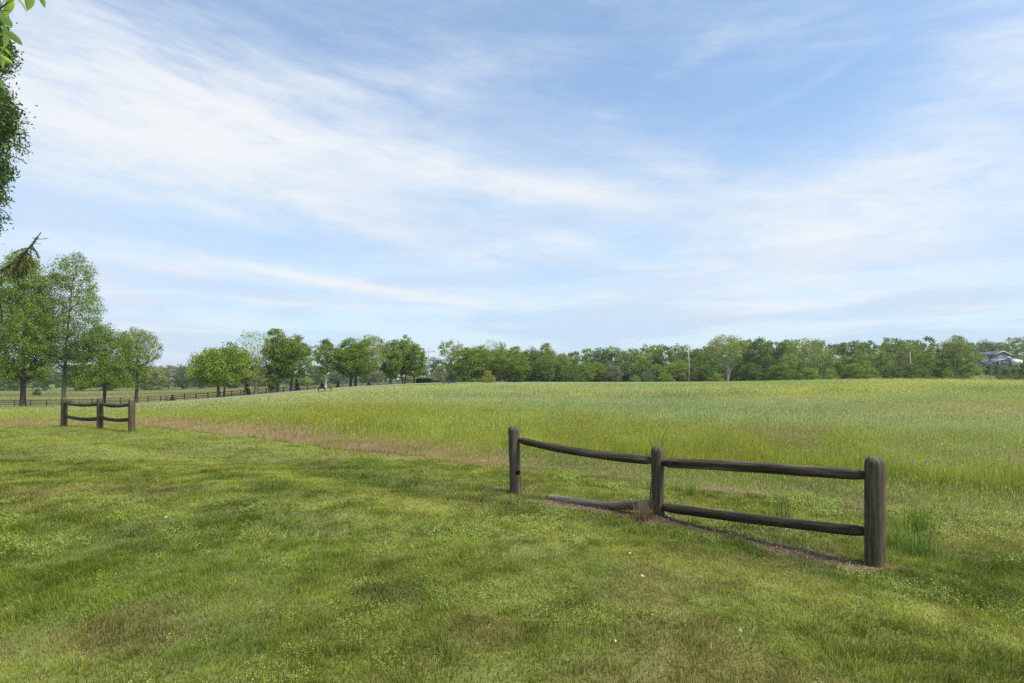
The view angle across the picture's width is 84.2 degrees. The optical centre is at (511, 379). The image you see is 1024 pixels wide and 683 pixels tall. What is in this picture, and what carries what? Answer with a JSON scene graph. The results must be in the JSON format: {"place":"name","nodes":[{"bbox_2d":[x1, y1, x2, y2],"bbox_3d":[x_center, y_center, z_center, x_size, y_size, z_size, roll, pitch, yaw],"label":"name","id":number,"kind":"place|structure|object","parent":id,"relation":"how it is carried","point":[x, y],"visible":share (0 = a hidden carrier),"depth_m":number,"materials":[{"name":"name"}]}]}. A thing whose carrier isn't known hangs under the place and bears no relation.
{"place":"outdoors","nodes":[
{"label":"outdoors","id":0,"kind":"place"},
{"bbox_2d":[1,382,468,407],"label":"driveway","id":1,"kind":"structure","parent":0,"point":[301,391],"depth_m":130.05,"materials":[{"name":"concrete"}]},
{"bbox_2d":[0,368,1023,682],"bbox_3d":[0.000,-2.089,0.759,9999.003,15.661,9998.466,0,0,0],"label":"ground","id":2,"kind":"structure","parent":0,"point":[662,666],"depth_m":4.81,"materials":[{"name":"green plant"}]},
{"bbox_2d":[0,370,28,390],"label":"woodland tree","id":3,"kind":"object","parent":2,"relation":"on","point":[10,384],"visible":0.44,"depth_m":259.62,"materials":[{"name":"green plant"}]},
{"bbox_2d":[0,0,36,236],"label":"deciduous tree","id":4,"kind":"object","parent":2,"relation":"on","point":[10,114],"visible":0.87,"depth_m":7.71,"materials":[{"name":"green plant"}]},
{"bbox_2d":[0,0,45,88],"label":"overhanging branch","id":5,"kind":"object","parent":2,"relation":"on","point":[8,6],"visible":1,"depth_m":2.10,"materials":[{"name":"green plant"}]},
{"bbox_2d":[0,126,48,341],"bbox_3d":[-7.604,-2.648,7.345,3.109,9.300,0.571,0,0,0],"label":"spruce tree","id":6,"kind":"object","parent":2,"relation":"on","point":[20,260],"visible":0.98,"depth_m":7.41,"materials":[{"name":"green plant"}]},
{"bbox_2d":[0,247,65,406],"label":"deciduous tree","id":7,"kind":"object","parent":2,"relation":"on","point":[24,323],"visible":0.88,"depth_m":93.77,"materials":[{"name":"green plant"}]},
{"bbox_2d":[32,367,61,389],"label":"woodland tree","id":8,"kind":"object","parent":2,"relation":"on","point":[43,385],"visible":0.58,"depth_m":260.42,"materials":[{"name":"green plant"}]},
{"bbox_2d":[25,250,107,405],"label":"deciduous tree","id":9,"kind":"object","parent":2,"relation":"on","point":[65,335],"visible":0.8,"depth_m":98.14,"materials":[{"name":"green plant"}]},
{"bbox_2d":[59,364,94,390],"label":"woodland tree","id":10,"kind":"object","parent":2,"relation":"on","point":[74,386],"visible":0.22,"depth_m":248.26,"materials":[{"name":"green plant"}]},
{"bbox_2d":[60,397,134,431],"bbox_3d":[-15.059,1.393,20.543,5.757,1.557,0.311,0,0,33],"label":"post and rail fence","id":11,"kind":"object","parent":2,"relation":"on","point":[100,404],"visible":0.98,"depth_m":20.41,"materials":[{"name":"brown wood"}]},
{"bbox_2d":[54,321,146,402],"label":"deciduous tree","id":12,"kind":"object","parent":2,"relation":"on","point":[108,358],"visible":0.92,"depth_m":101.41,"materials":[{"name":"green plant"}]},
{"bbox_2d":[111,326,163,402],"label":"deciduous tree","id":13,"kind":"object","parent":2,"relation":"on","point":[141,349],"visible":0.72,"depth_m":106.80,"materials":[{"name":"green plant"}]},
{"bbox_2d":[138,367,168,389],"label":"woodland tree","id":14,"kind":"object","parent":2,"relation":"on","point":[162,379],"visible":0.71,"depth_m":261.53,"materials":[{"name":"green plant"}]},
{"bbox_2d":[155,364,179,388],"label":"woodland tree","id":15,"kind":"object","parent":2,"relation":"on","point":[174,368],"visible":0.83,"depth_m":279.82,"materials":[{"name":"green plant"}]},
{"bbox_2d":[170,365,194,388],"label":"woodland tree","id":16,"kind":"object","parent":2,"relation":"on","point":[181,380],"visible":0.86,"depth_m":283.75,"materials":[{"name":"green plant"}]},
{"bbox_2d":[0,379,415,405],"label":"board fence","id":17,"kind":"object","parent":2,"relation":"on","point":[147,398],"visible":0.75,"depth_m":124.50,"materials":[{"name":"brown wood"}]},
{"bbox_2d":[184,347,251,396],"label":"deciduous tree","id":18,"kind":"object","parent":2,"relation":"on","point":[202,360],"visible":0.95,"depth_m":120.05,"materials":[{"name":"green plant"}]},
{"bbox_2d":[0,381,453,406],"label":"pasture grass","id":19,"kind":"structure","parent":2,"relation":"on","point":[14,395],"depth_m":190.24,"materials":[{"name":"green plant"}]},
{"bbox_2d":[206,341,250,396],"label":"deciduous tree","id":20,"kind":"object","parent":2,"relation":"on","point":[240,356],"visible":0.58,"depth_m":122.45,"materials":[{"name":"green plant"}]},
{"bbox_2d":[237,348,261,394],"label":"deciduous tree","id":21,"kind":"object","parent":2,"relation":"on","point":[245,379],"visible":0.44,"depth_m":127.92,"materials":[{"name":"green plant"}]},
{"bbox_2d":[236,330,278,393],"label":"deciduous tree","id":22,"kind":"object","parent":2,"relation":"on","point":[258,356],"visible":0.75,"depth_m":131.78,"materials":[{"name":"green plant"}]},
{"bbox_2d":[247,366,270,386],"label":"woodland tree","id":23,"kind":"object","parent":2,"relation":"on","point":[261,378],"visible":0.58,"depth_m":283.02,"materials":[{"name":"green plant"}]},
{"bbox_2d":[265,367,281,392],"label":"deciduous tree","id":24,"kind":"object","parent":2,"relation":"on","point":[274,377],"visible":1,"depth_m":133.62,"materials":[{"name":"green plant"}]},
{"bbox_2d":[258,328,292,391],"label":"deciduous tree","id":25,"kind":"object","parent":2,"relation":"on","point":[271,358],"visible":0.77,"depth_m":134.87,"materials":[{"name":"green plant"}]},
{"bbox_2d":[273,333,316,390],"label":"deciduous tree","id":26,"kind":"object","parent":2,"relation":"on","point":[297,348],"visible":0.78,"depth_m":136.57,"materials":[{"name":"green plant"}]},
{"bbox_2d":[293,376,313,385],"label":"woodland tree","id":27,"kind":"object","parent":2,"relation":"on","point":[306,380],"visible":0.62,"depth_m":249.61,"materials":[{"name":"green plant"}]},
{"bbox_2d":[308,365,324,384],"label":"woodland tree","id":28,"kind":"object","parent":2,"relation":"on","point":[313,374],"visible":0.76,"depth_m":288.54,"materials":[{"name":"green plant"}]},
{"bbox_2d":[311,338,341,387],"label":"deciduous tree","id":29,"kind":"object","parent":2,"relation":"on","point":[323,350],"visible":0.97,"depth_m":144.40,"materials":[{"name":"green plant"}]},
{"bbox_2d":[327,369,346,383],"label":"woodland tree","id":30,"kind":"object","parent":2,"relation":"on","point":[337,377],"visible":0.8,"depth_m":278.51,"materials":[{"name":"green plant"}]},
{"bbox_2d":[329,336,370,386],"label":"deciduous tree","id":31,"kind":"object","parent":2,"relation":"on","point":[347,361],"visible":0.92,"depth_m":145.97,"materials":[{"name":"green plant"}]},
{"bbox_2d":[334,334,386,385],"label":"deciduous tree","id":32,"kind":"object","parent":2,"relation":"on","point":[371,351],"visible":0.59,"depth_m":149.40,"materials":[{"name":"green plant"}]},
{"bbox_2d":[367,371,385,382],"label":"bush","id":33,"kind":"object","parent":2,"relation":"on","point":[374,378],"visible":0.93,"depth_m":268.54,"materials":[{"name":"green plant"}]},
{"bbox_2d":[377,340,403,383],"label":"deciduous tree","id":34,"kind":"object","parent":2,"relation":"on","point":[392,371],"visible":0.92,"depth_m":157.29,"materials":[{"name":"green plant"}]},
{"bbox_2d":[390,334,420,383],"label":"deciduous tree","id":35,"kind":"object","parent":2,"relation":"on","point":[404,344],"visible":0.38,"depth_m":162.99,"materials":[{"name":"green plant"}]},
{"bbox_2d":[402,344,428,382],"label":"deciduous tree","id":36,"kind":"object","parent":2,"relation":"on","point":[415,363],"visible":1,"depth_m":159.20,"materials":[{"name":"green plant"}]},
{"bbox_2d":[427,357,440,373],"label":"woodland tree","id":37,"kind":"object","parent":2,"relation":"on","point":[434,363],"visible":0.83,"depth_m":299.39,"materials":[{"name":"green plant"}]},
{"bbox_2d":[437,339,462,381],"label":"woodland tree","id":38,"kind":"object","parent":2,"relation":"on","point":[447,345],"visible":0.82,"depth_m":185.34,"materials":[{"name":"green plant"}]},
{"bbox_2d":[451,347,485,381],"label":"woodland tree","id":39,"kind":"object","parent":2,"relation":"on","point":[468,353],"visible":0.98,"depth_m":174.36,"materials":[{"name":"green plant"}]},
{"bbox_2d":[466,344,499,381],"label":"woodland tree","id":40,"kind":"object","parent":2,"relation":"on","point":[486,358],"visible":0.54,"depth_m":178.32,"materials":[{"name":"green plant"}]},
{"bbox_2d":[482,370,494,382],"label":"shrub","id":41,"kind":"object","parent":2,"relation":"on","point":[487,379],"visible":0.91,"depth_m":157.51,"materials":[{"name":"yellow plant"}]},
{"bbox_2d":[488,349,511,381],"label":"woodland tree","id":42,"kind":"object","parent":2,"relation":"on","point":[500,360],"visible":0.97,"depth_m":176.59,"materials":[{"name":"green plant"}]},
{"bbox_2d":[0,377,1023,524],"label":"meadow grass","id":43,"kind":"structure","parent":2,"relation":"on","point":[857,418],"depth_m":18.27,"materials":[{"name":"green plant"}]},
{"bbox_2d":[0,336,1023,388],"bbox_3d":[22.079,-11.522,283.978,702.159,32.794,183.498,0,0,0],"label":"wood","id":44,"kind":"object","parent":2,"relation":"on","point":[617,353],"visible":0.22,"depth_m":230.33,"materials":[{"name":"green plant"}]},
{"bbox_2d":[0,441,1023,682],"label":"lawn weeds","id":45,"kind":"object","parent":2,"relation":"on","point":[570,474],"visible":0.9,"depth_m":5.99,"materials":[{"name":"green plant"}]},
{"bbox_2d":[503,345,527,381],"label":"woodland tree","id":46,"kind":"object","parent":2,"relation":"on","point":[511,349],"visible":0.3,"depth_m":185.20,"materials":[{"name":"green plant"}]},
{"bbox_2d":[503,353,532,381],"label":"woodland tree","id":47,"kind":"object","parent":2,"relation":"on","point":[519,374],"visible":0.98,"depth_m":175.37,"materials":[{"name":"green plant"}]},
{"bbox_2d":[520,346,542,381],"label":"woodland tree","id":48,"kind":"object","parent":2,"relation":"on","point":[533,360],"visible":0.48,"depth_m":181.10,"materials":[{"name":"green plant"}]},
{"bbox_2d":[530,355,555,381],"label":"woodland tree","id":49,"kind":"object","parent":2,"relation":"on","point":[544,368],"visible":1,"depth_m":174.97,"materials":[{"name":"green plant"}]},
{"bbox_2d":[535,343,557,379],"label":"woodland tree","id":50,"kind":"object","parent":2,"relation":"on","point":[546,349],"visible":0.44,"depth_m":188.66,"materials":[{"name":"green plant"}]},
{"bbox_2d":[553,353,573,381],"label":"woodland tree","id":51,"kind":"object","parent":2,"relation":"on","point":[564,358],"visible":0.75,"depth_m":178.95,"materials":[{"name":"green plant"}]},
{"bbox_2d":[560,364,585,381],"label":"bush","id":52,"kind":"object","parent":2,"relation":"on","point":[576,377],"visible":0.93,"depth_m":171.28,"materials":[{"name":"green plant"}]},
{"bbox_2d":[573,361,597,381],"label":"woodland tree","id":53,"kind":"object","parent":2,"relation":"on","point":[586,372],"visible":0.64,"depth_m":187.29,"materials":[{"name":"green plant"}]},
{"bbox_2d":[588,361,606,381],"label":"woodland tree","id":54,"kind":"object","parent":2,"relation":"on","point":[599,371],"visible":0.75,"depth_m":194.01,"materials":[{"name":"green plant"}]},
{"bbox_2d":[603,364,623,381],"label":"bush","id":55,"kind":"object","parent":2,"relation":"on","point":[613,373],"visible":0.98,"depth_m":185.25,"materials":[{"name":"green plant"}]},
{"bbox_2d":[617,361,637,380],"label":"woodland tree","id":56,"kind":"object","parent":2,"relation":"on","point":[626,363],"visible":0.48,"depth_m":199.21,"materials":[{"name":"green plant"}]},
{"bbox_2d":[631,499,658,521],"bbox_3d":[1.602,1.563,6.841,0.404,0.259,0.337,0,0,0],"label":"dead weed","id":57,"kind":"object","parent":2,"relation":"on","point":[644,516],"visible":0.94,"depth_m":6.82,"materials":[{"name":"brown plant"}]},
{"bbox_2d":[640,371,655,381],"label":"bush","id":58,"kind":"object","parent":2,"relation":"on","point":[649,377],"visible":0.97,"depth_m":183.40,"materials":[{"name":"green plant"}]},
{"bbox_2d":[644,345,668,365],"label":"woodland tree","id":59,"kind":"object","parent":2,"relation":"on","point":[656,351],"visible":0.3,"depth_m":238.78,"materials":[{"name":"green plant"}]},
{"bbox_2d":[648,363,665,381],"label":"woodland tree","id":60,"kind":"object","parent":2,"relation":"on","point":[657,369],"visible":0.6,"depth_m":194.19,"materials":[{"name":"green plant"}]},
{"bbox_2d":[657,371,675,381],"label":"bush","id":61,"kind":"object","parent":2,"relation":"on","point":[663,378],"visible":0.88,"depth_m":179.27,"materials":[{"name":"green plant"}]},
{"bbox_2d":[660,359,692,381],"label":"woodland tree","id":62,"kind":"object","parent":2,"relation":"on","point":[679,373],"visible":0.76,"depth_m":186.67,"materials":[{"name":"green plant"}]},
{"bbox_2d":[682,475,699,495],"bbox_3d":[2.632,1.525,8.285,0.316,0.342,0.362,0,0,0],"label":"grass tuft","id":63,"kind":"object","parent":2,"relation":"on","point":[692,490],"visible":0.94,"depth_m":8.28,"materials":[{"name":"green plant"}]},
{"bbox_2d":[686,361,697,381],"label":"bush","id":64,"kind":"object","parent":2,"relation":"on","point":[693,370],"visible":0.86,"depth_m":177.55,"materials":[{"name":"green plant"}]},
{"bbox_2d":[508,426,885,567],"bbox_3d":[1.754,1.369,6.924,4.838,1.368,0.381,0,0,45],"label":"post and rail fence","id":65,"kind":"object","parent":2,"relation":"on","point":[872,531],"visible":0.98,"depth_m":6.12,"materials":[{"name":"brown wood"}]},
{"bbox_2d":[687,348,710,365],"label":"woodland tree","id":66,"kind":"object","parent":2,"relation":"on","point":[696,354],"visible":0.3,"depth_m":230.90,"materials":[{"name":"green plant"}]},
{"bbox_2d":[694,363,718,381],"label":"bush","id":67,"kind":"object","parent":2,"relation":"on","point":[703,370],"visible":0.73,"depth_m":177.27,"materials":[{"name":"green plant"}]},
{"bbox_2d":[699,346,724,370],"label":"woodland tree","id":68,"kind":"object","parent":2,"relation":"on","point":[712,360],"visible":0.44,"depth_m":204.31,"materials":[{"name":"green plant"}]},
{"bbox_2d":[544,498,900,573],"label":"dry mulch","id":69,"kind":"object","parent":2,"relation":"on","point":[767,544],"visible":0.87,"depth_m":5.91,"materials":[{"name":"brown plant"}]},
{"bbox_2d":[705,334,749,380],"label":"woodland tree","id":70,"kind":"object","parent":2,"relation":"on","point":[735,342],"visible":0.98,"depth_m":184.79,"materials":[{"name":"green plant"}]},
{"bbox_2d":[732,341,760,380],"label":"woodland tree","id":71,"kind":"object","parent":2,"relation":"on","point":[737,366],"visible":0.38,"depth_m":190.76,"materials":[{"name":"green plant"}]},
{"bbox_2d":[736,362,763,381],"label":"bush","id":72,"kind":"object","parent":2,"relation":"on","point":[752,375],"visible":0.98,"depth_m":173.41,"materials":[{"name":"green plant"}]},
{"bbox_2d":[742,336,778,380],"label":"woodland tree","id":73,"kind":"object","parent":2,"relation":"on","point":[758,361],"visible":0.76,"depth_m":182.88,"materials":[{"name":"green plant"}]},
{"bbox_2d":[767,362,792,380],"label":"woodland tree","id":74,"kind":"object","parent":2,"relation":"on","point":[779,368],"visible":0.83,"depth_m":173.01,"materials":[{"name":"green plant"}]},
{"bbox_2d":[765,342,796,375],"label":"woodland tree","id":75,"kind":"object","parent":2,"relation":"on","point":[777,349],"visible":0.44,"depth_m":191.26,"materials":[{"name":"green plant"}]},
{"bbox_2d":[765,478,810,517],"bbox_3d":[3.242,1.393,6.802,0.533,0.625,0.716,0,0,44],"label":"grass tuft","id":76,"kind":"object","parent":2,"relation":"on","point":[781,513],"visible":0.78,"depth_m":6.89,"materials":[{"name":"green plant"}]},
{"bbox_2d":[778,352,798,374],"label":"woodland tree","id":77,"kind":"object","parent":2,"relation":"on","point":[791,361],"visible":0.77,"depth_m":177.25,"materials":[{"name":"green plant"}]},
{"bbox_2d":[785,372,806,380],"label":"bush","id":78,"kind":"object","parent":2,"relation":"on","point":[795,376],"visible":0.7,"depth_m":170.38,"materials":[{"name":"green plant"}]},
{"bbox_2d":[787,337,830,374],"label":"woodland tree","id":79,"kind":"object","parent":2,"relation":"on","point":[819,351],"visible":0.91,"depth_m":183.21,"materials":[{"name":"green plant"}]},
{"bbox_2d":[800,367,821,379],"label":"bush","id":80,"kind":"object","parent":2,"relation":"on","point":[814,376],"visible":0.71,"depth_m":171.05,"materials":[{"name":"green plant"}]},
{"bbox_2d":[819,349,840,374],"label":"woodland tree","id":81,"kind":"object","parent":2,"relation":"on","point":[829,357],"visible":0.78,"depth_m":185.48,"materials":[{"name":"green plant"}]},
{"bbox_2d":[820,369,839,379],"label":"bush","id":82,"kind":"object","parent":2,"relation":"on","point":[831,376],"visible":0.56,"depth_m":170.84,"materials":[{"name":"green plant"}]},
{"bbox_2d":[831,354,855,378],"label":"woodland tree","id":83,"kind":"object","parent":2,"relation":"on","point":[839,365],"visible":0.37,"depth_m":189.62,"materials":[{"name":"green plant"}]},
{"bbox_2d":[839,362,866,379],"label":"woodland tree","id":84,"kind":"object","parent":2,"relation":"on","point":[845,373],"visible":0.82,"depth_m":172.87,"materials":[{"name":"green plant"}]},
{"bbox_2d":[846,350,874,378],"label":"woodland tree","id":85,"kind":"object","parent":2,"relation":"on","point":[863,361],"visible":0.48,"depth_m":184.94,"materials":[{"name":"green plant"}]},
{"bbox_2d":[859,367,884,379],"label":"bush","id":86,"kind":"object","parent":2,"relation":"on","point":[868,374],"visible":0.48,"depth_m":171.06,"materials":[{"name":"green plant"}]},
{"bbox_2d":[864,346,895,376],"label":"woodland tree","id":87,"kind":"object","parent":2,"relation":"on","point":[883,361],"visible":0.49,"depth_m":188.60,"materials":[{"name":"green plant"}]},
{"bbox_2d":[875,364,903,378],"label":"woodland tree","id":88,"kind":"object","parent":2,"relation":"on","point":[893,374],"visible":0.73,"depth_m":171.76,"materials":[{"name":"green plant"}]},
{"bbox_2d":[859,510,929,549],"bbox_3d":[3.947,1.514,5.863,0.653,0.390,0.793,0,0,0],"label":"grass tuft","id":89,"kind":"object","parent":2,"relation":"on","point":[897,533],"visible":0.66,"depth_m":5.79,"materials":[{"name":"green plant"}]},
{"bbox_2d":[893,360,919,378],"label":"woodland tree","id":90,"kind":"object","parent":2,"relation":"on","point":[908,370],"visible":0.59,"depth_m":175.30,"materials":[{"name":"green plant"}]},
{"bbox_2d":[892,341,924,375],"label":"woodland tree","id":91,"kind":"object","parent":2,"relation":"on","point":[907,355],"visible":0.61,"depth_m":193.57,"materials":[{"name":"green plant"}]},
{"bbox_2d":[894,475,941,533],"bbox_3d":[4.599,1.340,6.369,0.624,0.742,0.592,0,0,0],"label":"grass tuft","id":92,"kind":"object","parent":2,"relation":"on","point":[924,522],"visible":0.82,"depth_m":6.37,"materials":[{"name":"green plant"}]},
{"bbox_2d":[909,343,936,364],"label":"woodland tree","id":93,"kind":"object","parent":2,"relation":"on","point":[923,350],"visible":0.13,"depth_m":221.45,"materials":[{"name":"green plant"}]},
{"bbox_2d":[910,368,937,379],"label":"bush","id":94,"kind":"object","parent":2,"relation":"on","point":[926,371],"visible":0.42,"depth_m":171.03,"materials":[{"name":"green plant"}]},
{"bbox_2d":[893,504,956,558],"bbox_3d":[4.038,1.447,5.539,0.616,0.503,0.586,0,0,0],"label":"grass tuft","id":95,"kind":"object","parent":2,"relation":"on","point":[928,548],"visible":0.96,"depth_m":5.50,"materials":[{"name":"green plant"}]},
{"bbox_2d":[907,352,944,378],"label":"woodland tree","id":96,"kind":"object","parent":2,"relation":"on","point":[920,362],"visible":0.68,"depth_m":180.66,"materials":[{"name":"green plant"}]},
{"bbox_2d":[932,354,957,379],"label":"woodland tree","id":97,"kind":"object","parent":2,"relation":"on","point":[948,364],"visible":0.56,"depth_m":178.93,"materials":[{"name":"green plant"}]},
{"bbox_2d":[932,335,987,375],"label":"woodland tree","id":98,"kind":"object","parent":2,"relation":"on","point":[952,352],"visible":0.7,"depth_m":180.07,"materials":[{"name":"green plant"}]},
{"bbox_2d":[955,362,983,378],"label":"woodland tree","id":99,"kind":"object","parent":2,"relation":"on","point":[979,372],"visible":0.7,"depth_m":176.10,"materials":[{"name":"green plant"}]},
{"bbox_2d":[943,554,1011,577],"bbox_3d":[4.268,1.651,5.051,0.561,0.105,0.579,0,0,0],"label":"grass tuft","id":100,"kind":"object","parent":2,"relation":"on","point":[997,567],"visible":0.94,"depth_m":5.06,"materials":[{"name":"green plant"}]},
{"bbox_2d":[973,338,996,351],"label":"woodland tree","id":101,"kind":"object","parent":2,"relation":"on","point":[990,346],"visible":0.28,"depth_m":332.27,"materials":[{"name":"green plant"}]},
{"bbox_2d":[967,351,1016,367],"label":"house","id":102,"kind":"structure","parent":2,"relation":"on","point":[994,356],"depth_m":298.50,"materials":[{"name":"grey"}]},
{"bbox_2d":[987,359,1011,367],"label":"garage","id":103,"kind":"structure","parent":102,"relation":"on","point":[1004,362],"depth_m":292.00,"materials":[{"name":"grey"}]},
{"bbox_2d":[1000,336,1023,358],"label":"woodland tree","id":104,"kind":"object","parent":2,"relation":"on","point":[1016,348],"visible":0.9,"depth_m":324.70,"materials":[{"name":"green plant"}]},
{"bbox_2d":[0,0,1023,379],"label":"sky","id":105,"kind":"structure","parent":0,"point":[571,176],"materials":[{"name":"blue"}]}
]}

